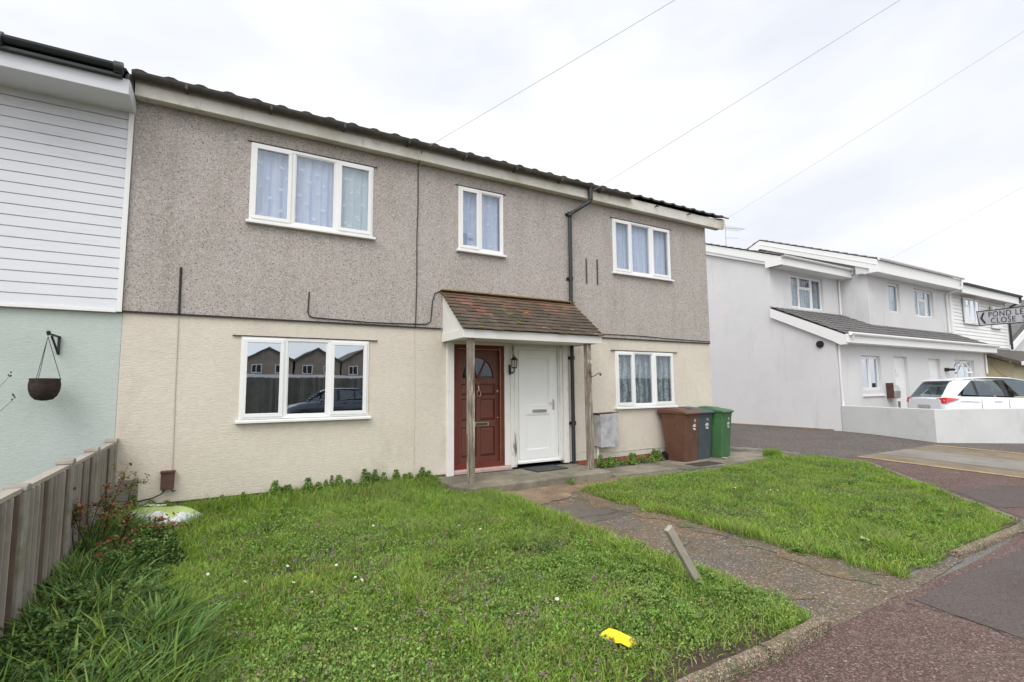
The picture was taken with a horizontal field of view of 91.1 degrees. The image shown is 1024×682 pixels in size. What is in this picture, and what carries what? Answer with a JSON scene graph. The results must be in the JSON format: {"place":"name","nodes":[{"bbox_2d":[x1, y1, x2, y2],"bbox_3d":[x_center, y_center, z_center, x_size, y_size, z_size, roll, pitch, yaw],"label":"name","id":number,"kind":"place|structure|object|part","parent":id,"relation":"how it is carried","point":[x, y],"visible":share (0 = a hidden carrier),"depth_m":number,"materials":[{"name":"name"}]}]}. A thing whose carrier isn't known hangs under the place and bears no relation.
{"place":"outdoors","nodes":[
{"label":"outdoors","id":0,"kind":"place"},
{"bbox_2d":[3,473,817,681],"bbox_3d":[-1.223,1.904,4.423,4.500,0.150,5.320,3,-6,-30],"label":"lawn ground","id":1,"kind":"structure","parent":0,"point":[461,584],"depth_m":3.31,"materials":[{"name":"green plant"}]},
{"bbox_2d":[0,527,187,681],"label":"border weeds","id":2,"kind":"object","parent":1,"relation":"on","point":[42,618],"visible":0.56,"depth_m":2.79,"materials":[{"name":"green plant"}]},
{"bbox_2d":[0,504,260,681],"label":"border leaves","id":3,"kind":"object","parent":1,"relation":"on","point":[188,675],"visible":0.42,"depth_m":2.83,"materials":[{"name":"green plant"}]},
{"bbox_2d":[71,462,195,565],"bbox_3d":[-3.300,1.497,4.181,0.975,0.861,0.755,-2,-6,15],"label":"rose bush","id":4,"kind":"object","parent":1,"relation":"on","point":[79,518],"visible":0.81,"depth_m":4.29,"materials":[{"name":"green plant"}]},
{"bbox_2d":[128,504,203,525],"bbox_3d":[-3.863,1.881,5.488,0.800,0.143,0.480,-1,-5,8],"label":"compost bag","id":5,"kind":"object","parent":1,"relation":"on","point":[184,512],"visible":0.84,"depth_m":5.41,"materials":[{"name":"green plastic"}]},
{"bbox_2d":[128,467,439,509],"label":"wall weeds","id":6,"kind":"object","parent":1,"relation":"on","point":[376,479],"depth_m":6.71,"materials":[{"name":"green plant"}]},
{"bbox_2d":[176,475,443,512],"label":"wall foot grass","id":7,"kind":"structure","parent":1,"relation":"on","point":[212,502],"depth_m":6.09,"materials":[{"name":"green plant"}]},
{"bbox_2d":[513,540,575,555],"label":"bare soil","id":8,"kind":"structure","parent":1,"relation":"on","point":[522,553],"depth_m":4.61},
{"bbox_2d":[167,461,983,681],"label":"coarse tufts","id":9,"kind":"object","parent":1,"relation":"on","point":[556,544],"visible":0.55,"depth_m":4.58,"materials":[{"name":"green plant"}]},
{"bbox_2d":[203,495,988,681],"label":"lawn weeds","id":10,"kind":"object","parent":1,"relation":"on","point":[573,577],"visible":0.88,"depth_m":3.71,"materials":[{"name":"green plant"}]},
{"bbox_2d":[601,628,636,646],"bbox_3d":[0.631,1.771,2.991,0.224,0.032,0.106,3,12,42],"label":"plastic scrap","id":11,"kind":"object","parent":1,"relation":"on","point":[616,634],"visible":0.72,"depth_m":3.00,"materials":[{"name":"yellow plastic"}]},
{"bbox_2d":[664,525,702,587],"bbox_3d":[1.321,1.681,3.721,0.459,0.660,0.042,2,-6,-27],"label":"wooden stake","id":12,"kind":"object","parent":1,"relation":"on","point":[681,551],"visible":0.56,"depth_m":3.68,"materials":[{"name":"brown wood"}]},
{"bbox_2d":[630,627,780,681],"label":"bare soil","id":13,"kind":"structure","parent":1,"relation":"on","point":[710,660],"depth_m":2.87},
{"bbox_2d":[0,0,1023,299],"label":"sky","id":14,"kind":"structure","parent":0,"point":[422,70],"materials":[{"name":"white"}]},
{"bbox_2d":[603,451,788,476],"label":"side paving","id":15,"kind":"structure","parent":0,"point":[734,457],"depth_m":9.08,"materials":[{"name":"concrete"}]},
{"bbox_2d":[657,407,701,461],"bbox_3d":[3.254,1.810,9.754,0.531,1.030,0.688,4,-7,-39],"label":"wheelie bin","id":16,"kind":"object","parent":15,"relation":"on","point":[680,428],"visible":0.98,"depth_m":9.56,"materials":[{"name":"brown plastic"}]},
{"bbox_2d":[679,406,714,459],"bbox_3d":[3.615,1.835,10.050,0.531,1.030,0.688,3,-7,-36],"label":"wheelie bin","id":17,"kind":"object","parent":15,"relation":"on","point":[704,434],"visible":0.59,"depth_m":9.83,"materials":[{"name":"grey plastic"}]},
{"bbox_2d":[686,461,723,466],"bbox_3d":[3.507,2.262,9.157,0.650,0.056,0.340,3,-6,-30],"label":"drain cover","id":18,"kind":"object","parent":15,"relation":"on","point":[704,463],"visible":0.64,"depth_m":9.15,"materials":[{"name":"metal"}]},
{"bbox_2d":[699,406,733,457],"bbox_3d":[4.106,1.849,10.253,0.688,1.030,0.531,-6,-7,44],"label":"wheelie bin","id":19,"kind":"object","parent":15,"relation":"on","point":[720,432],"visible":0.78,"depth_m":10.00,"materials":[{"name":"green plastic"}]},
{"bbox_2d":[759,447,782,456],"bbox_3d":[5.227,2.237,10.085,0.458,0.216,0.467,3,-6,-30],"label":"grass tuft","id":20,"kind":"object","parent":15,"relation":"on","point":[770,452],"visible":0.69,"depth_m":10.03,"materials":[{"name":"green plant"}]},
{"bbox_2d":[540,492,963,626],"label":"garden path","id":21,"kind":"structure","parent":0,"point":[837,601],"depth_m":4.17,"materials":[{"name":"grey concrete"}]},
{"bbox_2d":[549,502,632,521],"bbox_3d":[0.888,2.022,5.979,0.762,0.024,0.835,3,-6,-30],"label":"path patch","id":22,"kind":"object","parent":21,"relation":"on","point":[583,511],"visible":0.84,"depth_m":5.92,"materials":[{"name":"grey concrete"}]},
{"bbox_2d":[544,508,815,602],"bbox_3d":[1.149,1.945,4.868,0.482,0.092,3.224,3,-6,-32],"label":"path moss","id":23,"kind":"object","parent":21,"relation":"on","point":[618,531],"visible":0.21,"depth_m":3.97,"materials":[{"name":"concrete"}]},
{"bbox_2d":[574,491,899,585],"bbox_3d":[1.898,1.989,5.445,0.647,0.106,3.669,4,-7,-37],"label":"path moss","id":24,"kind":"object","parent":21,"relation":"on","point":[838,567],"visible":0.79,"depth_m":4.70,"materials":[{"name":"concrete"}]},
{"bbox_2d":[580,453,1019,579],"bbox_3d":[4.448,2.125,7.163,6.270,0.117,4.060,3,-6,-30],"label":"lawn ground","id":25,"kind":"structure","parent":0,"point":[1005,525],"depth_m":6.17,"materials":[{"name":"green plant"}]},
{"bbox_2d":[594,443,1023,598],"bbox_3d":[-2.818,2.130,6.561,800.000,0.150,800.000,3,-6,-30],"label":"ground","id":26,"kind":"structure","parent":0,"point":[969,559],"depth_m":4.96,"materials":[{"name":"concrete"}]},
{"bbox_2d":[0,438,118,645],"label":"garden fence","id":27,"kind":"object","parent":26,"relation":"on","point":[37,529],"visible":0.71,"depth_m":3.38,"materials":[{"name":"wood"}]},
{"bbox_2d":[0,31,136,491],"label":"clad house","id":28,"kind":"structure","parent":26,"relation":"on","point":[67,121],"depth_m":5.54,"materials":[{"name":"white plastic"}]},
{"bbox_2d":[46,330,60,353],"bbox_3d":[-4.914,0.017,5.385,0.040,0.235,0.299,2,-6,-21],"label":"basket bracket","id":29,"kind":"object","parent":28,"relation":"attached to","point":[57,346],"visible":1,"depth_m":5.44,"materials":[{"name":"black metal"}]},
{"bbox_2d":[27,337,60,400],"bbox_3d":[-4.875,0.287,5.254,0.260,0.671,0.260,3,-6,-30],"label":"hanging basket","id":30,"kind":"object","parent":29,"relation":"hanging from","point":[42,389],"visible":1,"depth_m":5.16,"materials":[{"name":"plastic"}]},
{"bbox_2d":[114,69,728,511],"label":"rendered house","id":31,"kind":"structure","parent":26,"relation":"on","point":[314,297],"depth_m":7.38,"materials":[{"name":"paint"}]},
{"bbox_2d":[117,479,137,501],"bbox_3d":[-4.357,1.691,5.697,0.180,0.230,0.024,3,-6,-30],"label":"wall vent","id":32,"kind":"object","parent":31,"relation":"attached to","point":[120,497],"depth_m":5.68,"materials":[{"name":"concrete"}]},
{"bbox_2d":[135,470,175,502],"bbox_3d":[-4.121,1.681,5.802,0.394,0.339,0.081,3,-6,-30],"label":"junction box","id":33,"kind":"object","parent":31,"relation":"attached to","point":[167,480],"visible":0.98,"depth_m":5.83,"materials":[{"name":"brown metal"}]},
{"bbox_2d":[235,336,370,423],"bbox_3d":[-2.746,0.519,6.759,1.684,1.102,0.125,3,-6,-30],"label":"window","id":34,"kind":"structure","parent":31,"relation":"in","point":[243,418],"depth_m":6.66,"materials":[{"name":"white plastic"}]},
{"bbox_2d":[245,142,375,240],"bbox_3d":[-2.760,-2.052,7.027,1.679,1.102,0.189,3,-6,-30],"label":"window","id":35,"kind":"structure","parent":31,"relation":"in","point":[290,189],"depth_m":7.05,"materials":[{"name":"white plastic"}]},
{"bbox_2d":[458,349,498,463],"bbox_3d":[-0.543,1.035,8.064,0.755,1.880,0.077,3,-6,-30],"label":"red front door","id":36,"kind":"structure","parent":31,"relation":"in","point":[486,361],"depth_m":8.10,"materials":[{"name":"brown wood"}]},
{"bbox_2d":[456,186,506,257],"bbox_3d":[-0.523,-1.955,8.322,0.896,1.092,0.188,3,-6,-30],"label":"window","id":37,"kind":"structure","parent":31,"relation":"in","point":[477,212],"depth_m":8.34,"materials":[{"name":"white plastic"}]},
{"bbox_2d":[509,355,517,374],"bbox_3d":[0.006,0.395,8.239,0.210,0.323,0.122,-5,-7,37],"label":"wall lantern","id":38,"kind":"object","parent":31,"relation":"attached to","point":[514,358],"depth_m":8.20,"materials":[{"name":"black metal"}]},
{"bbox_2d":[518,350,555,458],"bbox_3d":[0.439,1.065,8.548,0.732,1.809,0.094,3,-6,-30],"label":"white front door","id":39,"kind":"structure","parent":31,"relation":"in","point":[536,369],"depth_m":8.56,"materials":[{"name":"plastic"}]},
{"bbox_2d":[593,412,618,462],"bbox_3d":[1.706,1.792,9.130,0.470,0.981,0.200,3,-6,-30],"label":"meter box","id":40,"kind":"object","parent":31,"relation":"attached to","point":[605,429],"visible":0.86,"depth_m":9.05,"materials":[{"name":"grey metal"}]},
{"bbox_2d":[599,414,618,447],"bbox_3d":[1.754,1.616,9.075,0.415,0.590,0.028,3,-6,-30],"label":"door","id":41,"kind":"structure","parent":40,"relation":"in","point":[608,422],"depth_m":9.06,"materials":[{"name":"grey plastic"}]},
{"bbox_2d":[612,218,674,281],"bbox_3d":[2.610,-1.809,10.136,1.643,1.102,0.189,3,-6,-30],"label":"window","id":42,"kind":"structure","parent":31,"relation":"in","point":[638,249],"depth_m":10.19,"materials":[{"name":"white plastic"}]},
{"bbox_2d":[615,351,677,408],"bbox_3d":[2.612,0.766,9.904,1.630,1.102,0.201,3,-6,-30],"label":"window","id":43,"kind":"structure","parent":31,"relation":"in","point":[641,378],"depth_m":9.95,"materials":[{"name":"white plastic"}]},
{"bbox_2d":[436,463,611,493],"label":"porch slab","id":44,"kind":"structure","parent":26,"relation":"on","point":[514,479],"depth_m":7.44,"materials":[{"name":"concrete"}]},
{"bbox_2d":[523,465,567,471],"bbox_3d":[0.550,2.082,8.217,0.620,0.018,0.420,3,-6,-33],"label":"doormat","id":45,"kind":"object","parent":44,"relation":"on","point":[544,468],"visible":1,"depth_m":8.15,"materials":[{"name":"grey rubber"}]},
{"bbox_2d":[203,482,893,681],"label":"purple deadnettle","id":46,"kind":"object","parent":26,"relation":"on","point":[454,597],"visible":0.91,"depth_m":3.44,"materials":[{"name":"green plant"}]},
{"bbox_2d":[494,472,694,508],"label":"bare earth","id":47,"kind":"structure","parent":26,"relation":"on","point":[544,495],"depth_m":7.01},
{"bbox_2d":[567,478,575,484],"bbox_3d":[0.877,2.075,7.420,0.125,0.103,0.136,3,-6,-30],"label":"weed","id":48,"kind":"object","parent":47,"relation":"on","point":[571,481],"visible":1,"depth_m":7.41,"materials":[{"name":"green plant"}]},
{"bbox_2d":[585,449,664,467],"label":"wall weeds","id":49,"kind":"object","parent":26,"relation":"on","point":[632,457],"depth_m":9.17,"materials":[{"name":"green plant"}]},
{"bbox_2d":[731,423,833,430],"bbox_3d":[7.891,3.179,19.096,0.136,0.180,8.200,3,-6,-30],"label":"concrete footing","id":50,"kind":"object","parent":26,"relation":"on","point":[783,426],"visible":0.2,"depth_m":16.84,"materials":[{"name":"grey concrete"}]},
{"bbox_2d":[705,240,999,430],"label":"white house","id":51,"kind":"structure","parent":26,"relation":"on","point":[779,310],"depth_m":18.36,"materials":[{"name":"white paint"}]},
{"bbox_2d":[725,224,744,245],"bbox_3d":[9.554,-4.435,21.758,1.403,1.150,0.500,3,-6,-30],"label":"roof aerial","id":52,"kind":"object","parent":51,"relation":"on","point":[732,228],"visible":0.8,"depth_m":21.65,"materials":[{"name":"grey metal"}]},
{"bbox_2d":[790,275,821,310],"bbox_3d":[10.973,-1.776,18.898,2.100,1.250,0.162,3,-6,-30],"label":"window","id":53,"kind":"structure","parent":51,"relation":"in","point":[803,289],"depth_m":18.99,"materials":[{"name":"white plastic"}]},
{"bbox_2d":[816,341,823,347],"bbox_3d":[9.842,0.101,16.057,0.095,0.220,0.220,3,-6,-30],"label":"round flue","id":54,"kind":"object","parent":51,"relation":"attached to","point":[819,344],"visible":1,"depth_m":16.02,"materials":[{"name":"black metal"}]},
{"bbox_2d":[861,356,879,389],"bbox_3d":[11.850,1.069,16.721,1.260,1.140,0.086,3,-6,-30],"label":"window","id":55,"kind":"structure","parent":51,"relation":"in","point":[870,377],"depth_m":16.73,"materials":[{"name":"white glass"}]},
{"bbox_2d":[886,383,900,398],"bbox_3d":[12.914,1.687,16.993,0.420,0.540,0.260,3,-6,-30],"label":"wall mailbox","id":56,"kind":"object","parent":51,"relation":"attached to","point":[893,391],"depth_m":16.90,"materials":[{"name":"metal"}]},
{"bbox_2d":[888,283,898,313],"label":"window","id":57,"kind":"structure","parent":51,"relation":"in","point":[891,293],"depth_m":20.40,"materials":[{"name":"white plastic"}]},
{"bbox_2d":[894,357,907,407],"bbox_3d":[13.630,1.678,17.714,0.980,2.240,0.060,3,-6,-30],"label":"front door","id":58,"kind":"structure","parent":51,"relation":"in","point":[898,361],"depth_m":17.82,"materials":[{"name":"white plastic"}]},
{"bbox_2d":[913,289,931,317],"bbox_3d":[17.514,-1.580,21.567,1.800,1.180,0.162,3,-6,-30],"label":"window","id":59,"kind":"structure","parent":51,"relation":"in","point":[920,297],"depth_m":21.67,"materials":[{"name":"white plastic"}]},
{"bbox_2d":[928,359,937,378],"bbox_3d":[15.948,1.793,19.055,1.000,2.220,0.060,3,-6,-30],"label":"front door","id":60,"kind":"structure","parent":51,"relation":"in","point":[933,372],"depth_m":19.20,"materials":[{"name":"white plastic"}]},
{"bbox_2d":[944,368,955,370],"bbox_3d":[16.895,1.105,19.410,0.371,0.140,0.169,0,-5,-8],"label":"outdoor lamp","id":61,"kind":"object","parent":51,"relation":"attached to","point":[949,369],"visible":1,"depth_m":19.35,"materials":[{"name":"black metal"}]},
{"bbox_2d":[953,360,972,380],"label":"window","id":62,"kind":"structure","parent":51,"relation":"in","point":[959,372],"depth_m":20.50,"materials":[{"name":"white plastic"}]},
{"bbox_2d":[822,456,1021,520],"bbox_3d":[6.252,2.178,7.887,0.597,0.156,4.518,-1,-5,6],"label":"kerb edging","id":63,"kind":"object","parent":26,"relation":"on","point":[1011,516],"visible":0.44,"depth_m":6.67,"materials":[{"name":"concrete"}]},
{"bbox_2d":[841,406,1023,442],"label":"garden wall","id":64,"kind":"structure","parent":26,"relation":"on","point":[999,425],"depth_m":12.57,"materials":[{"name":"white paint"}]},
{"bbox_2d":[856,445,1023,476],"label":"driveway crossing","id":65,"kind":"object","parent":26,"relation":"on","point":[985,453],"visible":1,"depth_m":10.12,"materials":[{"name":"brown concrete"}]},
{"bbox_2d":[858,456,1023,477],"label":"yellow line","id":66,"kind":"object","parent":65,"relation":"on","point":[943,467],"visible":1,"depth_m":8.99,"materials":[{"name":"paint"}]},
{"bbox_2d":[879,449,1023,470],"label":"driveway crossing band","id":67,"kind":"object","parent":65,"relation":"on","point":[978,460],"visible":1,"depth_m":10.01,"materials":[{"name":"grey concrete"}]},
{"bbox_2d":[936,443,1023,452],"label":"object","id":68,"kind":"object","parent":26,"relation":"on","point":[1017,448],"visible":1,"depth_m":11.85,"materials":[{"name":"grey concrete"}]},
{"bbox_2d":[938,445,1023,453],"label":"yellow line","id":69,"kind":"object","parent":26,"relation":"on","point":[982,449],"visible":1,"depth_m":11.28,"materials":[{"name":"paint"}]},
{"bbox_2d":[948,282,1022,361],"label":"weatherboarded house","id":70,"kind":"structure","parent":26,"relation":"on","point":[967,301],"depth_m":23.95,"materials":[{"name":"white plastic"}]},
{"bbox_2d":[962,297,979,324],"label":"window","id":71,"kind":"structure","parent":70,"relation":"in","point":[970,306],"depth_m":23.53,"materials":[{"name":"white glass"}]},
{"bbox_2d":[990,306,1002,328],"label":"window","id":72,"kind":"structure","parent":70,"relation":"in","point":[991,307],"depth_m":25.09,"materials":[{"name":"white plastic"}]},
{"bbox_2d":[948,522,1023,557],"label":"kerb edging","id":73,"kind":"object","parent":26,"relation":"on","point":[971,548],"visible":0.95,"depth_m":4.82,"materials":[{"name":"concrete"}]},
{"bbox_2d":[984,349,1023,396],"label":"cream house","id":74,"kind":"structure","parent":26,"relation":"on","point":[1013,367],"depth_m":22.29,"materials":[{"name":"paint"}]},
{"bbox_2d":[1006,300,1023,350],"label":"gabled house","id":75,"kind":"structure","parent":26,"relation":"on","point":[1018,335],"depth_m":33.90,"materials":[{"name":"grey tile"}]},
{"bbox_2d":[730,424,942,457],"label":"driveway","id":76,"kind":"structure","parent":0,"point":[842,444],"depth_m":12.65,"materials":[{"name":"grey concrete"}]},
{"bbox_2d":[730,447,800,455],"bbox_3d":[4.412,2.476,11.761,0.472,0.137,4.260,4,-7,-40],"label":"kerb edging","id":77,"kind":"object","parent":76,"relation":"on","point":[757,449],"visible":0.15,"depth_m":10.97,"materials":[{"name":"grey concrete"}]},
{"bbox_2d":[733,457,1023,681],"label":"pavement","id":78,"kind":"structure","parent":0,"point":[898,639],"depth_m":3.00,"materials":[{"name":"brown asphalt"}]},
{"bbox_2d":[674,646,769,681],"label":"kerb edging","id":79,"kind":"object","parent":78,"relation":"on","point":[743,664],"visible":0.94,"depth_m":2.67,"materials":[{"name":"concrete"}]},
{"bbox_2d":[759,616,830,663],"bbox_3d":[1.713,1.796,3.024,0.671,0.122,0.092,3,-6,-33],"label":"kerb edging","id":80,"kind":"object","parent":78,"relation":"on","point":[784,644],"visible":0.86,"depth_m":2.97,"materials":[{"name":"concrete"}]},
{"bbox_2d":[906,602,1023,640],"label":"pavement crack","id":81,"kind":"object","parent":78,"relation":"on","point":[963,617],"visible":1,"depth_m":3.33,"materials":[{"name":"grey asphalt"}]},
{"bbox_2d":[912,548,1023,638],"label":"pavement patch","id":82,"kind":"object","parent":78,"relation":"on","point":[990,593],"visible":1,"depth_m":3.67,"materials":[{"name":"grey asphalt"}]},
{"bbox_2d":[948,485,1023,507],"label":"pavement patch","id":83,"kind":"object","parent":78,"relation":"on","point":[1003,496],"visible":1,"depth_m":6.93,"materials":[{"name":"grey asphalt"}]},
{"bbox_2d":[976,306,1023,325],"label":"street sign","id":84,"kind":"object","parent":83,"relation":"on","point":[1012,315],"visible":1,"depth_m":7.50,"materials":[{"name":"white metal"}]},
{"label":"garden ground","id":85,"kind":"structure","parent":0,"visible":0},
{"bbox_2d":[2,372,15,406],"bbox_3d":[-5.159,1.078,4.727,0.199,1.746,0.683,-3,-6,28],"label":"twiggy shrub","id":86,"kind":"object","parent":85,"relation":"on","point":[13,395],"visible":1,"depth_m":5.08,"materials":[{"name":"grey plant"}]},
{"bbox_3d":[10.143,-2.476,0.500,0.800,8.532,0.280,3,-6,-30],"label":"telegraph pole","id":87,"kind":"object","parent":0,"visible":0},
{"bbox_2d":[423,0,673,149],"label":"overhead wire","id":88,"kind":"object","parent":87,"relation":"attached to","point":[558,69],"visible":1,"depth_m":6.50,"materials":[{"name":"grey metal"}]},
{"bbox_2d":[594,0,899,189],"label":"overhead wire","id":89,"kind":"object","parent":87,"relation":"attached to","point":[758,88],"visible":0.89,"depth_m":7.19,"materials":[{"name":"grey metal"}]},
{"bbox_2d":[723,31,1023,220],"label":"overhead wire","id":90,"kind":"object","parent":87,"relation":"attached to","point":[885,119],"visible":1,"depth_m":8.20,"materials":[{"name":"grey metal"}]},
{"label":"forecourt","id":91,"kind":"structure","parent":0,"visible":0},
{"bbox_2d":[906,377,1023,408],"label":"parked car","id":92,"kind":"object","parent":91,"relation":"on","point":[927,393],"visible":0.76,"depth_m":14.42,"materials":[{"name":"white paint"}]},
{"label":"rear window","id":93,"kind":"part","parent":92,"relation":"part of","materials":[{"name":"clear glass"}]},
{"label":"side window","id":94,"kind":"part","parent":92,"relation":"part of","materials":[{"name":"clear glass"}]},
{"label":"side window","id":95,"kind":"part","parent":92,"relation":"part of","materials":[{"name":"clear glass"}]},
{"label":"side window","id":96,"kind":"part","parent":92,"relation":"part of","materials":[{"name":"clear glass"}]}
]}

